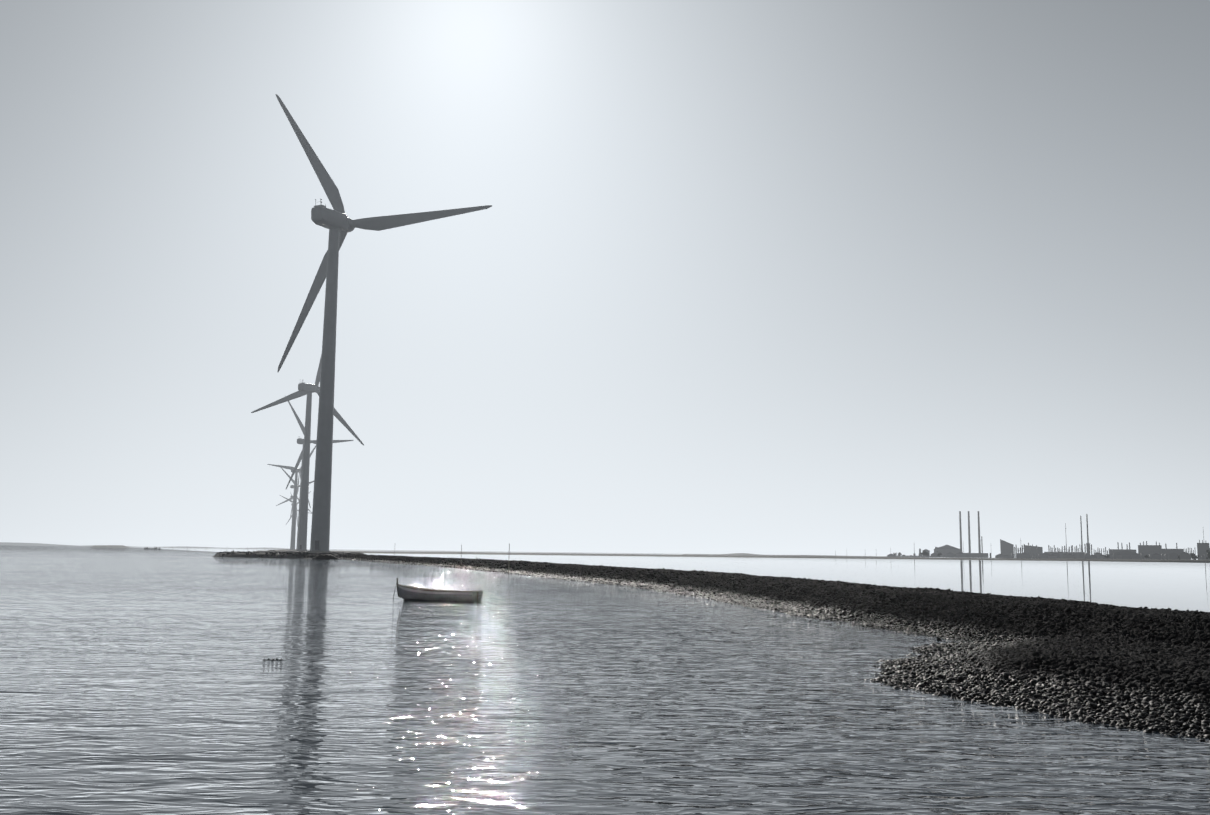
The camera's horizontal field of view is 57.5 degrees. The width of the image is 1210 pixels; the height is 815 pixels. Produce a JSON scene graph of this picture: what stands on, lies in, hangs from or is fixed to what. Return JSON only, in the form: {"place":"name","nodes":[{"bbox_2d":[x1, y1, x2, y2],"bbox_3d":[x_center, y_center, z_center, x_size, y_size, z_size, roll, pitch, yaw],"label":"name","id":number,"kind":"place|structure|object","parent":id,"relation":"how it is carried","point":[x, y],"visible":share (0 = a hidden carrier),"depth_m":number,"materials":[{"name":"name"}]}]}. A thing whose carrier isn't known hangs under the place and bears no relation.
{"place":"outdoors","nodes":[
{"label":"outdoors","id":0,"kind":"place"},
{"bbox_2d":[0,542,76,545],"bbox_3d":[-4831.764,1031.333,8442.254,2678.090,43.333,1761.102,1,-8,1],"label":"hills","id":1,"kind":"structure","parent":0,"point":[20,544],"depth_m":7760.46,"materials":[{"name":"grey"}]},
{"bbox_2d":[89,545,129,547],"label":"islet terrain","id":2,"kind":"structure","parent":0,"point":[108,546],"depth_m":1540.71,"materials":[{"name":"grey"}]},
{"bbox_2d":[82,545,287,548],"bbox_3d":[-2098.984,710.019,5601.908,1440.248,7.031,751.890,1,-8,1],"label":"coast terrain","id":3,"kind":"structure","parent":0,"point":[197,547],"depth_m":5281.77,"materials":[{"name":"grey"}]},
{"bbox_2d":[0,545,1209,814],"bbox_3d":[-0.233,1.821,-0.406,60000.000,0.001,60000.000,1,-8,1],"label":"sea water","id":4,"kind":"structure","parent":0,"point":[142,681],"depth_m":13.76,"materials":[{"name":"grey liquid"}]},
{"bbox_2d":[212,549,365,558],"bbox_3d":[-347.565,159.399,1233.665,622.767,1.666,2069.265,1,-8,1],"label":"island gravel","id":5,"kind":"structure","parent":4,"relation":"on","point":[282,554],"depth_m":221.48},
{"bbox_2d":[251,354,363,550],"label":"wind turbine","id":6,"kind":"object","parent":5,"relation":"on","point":[308,390],"visible":0.79,"depth_m":527.83,"materials":[{"name":"paint"}]},
{"bbox_2d":[267,446,315,549],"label":"wind turbine","id":7,"kind":"object","parent":4,"relation":"on","point":[293,534],"visible":0.75,"depth_m":1088.48,"materials":[{"name":"paint"}]},
{"bbox_2d":[276,473,311,512],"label":"wind turbine","id":8,"kind":"object","parent":4,"relation":"on","point":[291,497],"visible":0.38,"depth_m":1651.94,"materials":[{"name":"paint"}]},
{"bbox_2d":[280,491,310,526],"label":"wind turbine","id":9,"kind":"object","parent":4,"relation":"on","point":[296,508],"visible":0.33,"depth_m":1933.94,"materials":[{"name":"paint"}]},
{"bbox_2d":[280,467,313,549],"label":"wind turbine","id":10,"kind":"object","parent":4,"relation":"on","point":[293,481],"visible":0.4,"depth_m":1379.56,"materials":[{"name":"paint"}]},
{"bbox_2d":[286,401,353,549],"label":"wind turbine","id":11,"kind":"object","parent":4,"relation":"on","point":[300,440],"visible":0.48,"depth_m":800.41,"materials":[{"name":"paint"}]},
{"bbox_2d":[276,94,491,552],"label":"wind turbine","id":12,"kind":"object","parent":4,"relation":"on","point":[338,223],"visible":0.98,"depth_m":256.19,"materials":[{"name":"paint"}]},
{"bbox_2d":[393,578,482,601],"bbox_3d":[-6.263,7.026,41.252,3.648,1.150,1.365,0,-9,16],"label":"rowing boat","id":13,"kind":"object","parent":4,"relation":"on","point":[406,592],"visible":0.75,"depth_m":40.74,"materials":[{"name":"paint"}]},
{"bbox_2d":[0,0,1209,559],"label":"sky","id":14,"kind":"structure","parent":0,"point":[762,277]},
{"bbox_2d":[270,550,1209,562],"bbox_3d":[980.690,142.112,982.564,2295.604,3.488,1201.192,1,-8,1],"label":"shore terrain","id":15,"kind":"structure","parent":0,"point":[926,558],"depth_m":702.00,"materials":[{"name":"grey"}]},
{"bbox_2d":[316,554,1209,743],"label":"dike cobbles","id":16,"kind":"object","parent":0,"point":[1138,669],"visible":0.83,"depth_m":20.85,"materials":[{"name":"black stone"}]},
{"bbox_2d":[683,553,883,556],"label":"shoreline","id":17,"kind":"structure","parent":0,"point":[745,554],"depth_m":1934.81,"materials":[{"name":"grey"}]},
{"bbox_2d":[887,539,1209,559],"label":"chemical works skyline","id":18,"kind":"structure","parent":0,"point":[1156,551],"depth_m":1222.97,"materials":[{"name":"metal"}]},
{"bbox_2d":[835,511,1203,556],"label":"chimneys","id":19,"kind":"object","parent":18,"relation":"on","point":[969,542],"visible":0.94,"depth_m":1275.22,"materials":[{"name":"metal"}]},
{"bbox_2d":[893,550,1209,559],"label":"shore trees","id":20,"kind":"object","parent":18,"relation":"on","point":[926,554],"visible":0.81,"depth_m":1099.26,"materials":[{"name":"grey plant"}]}
]}

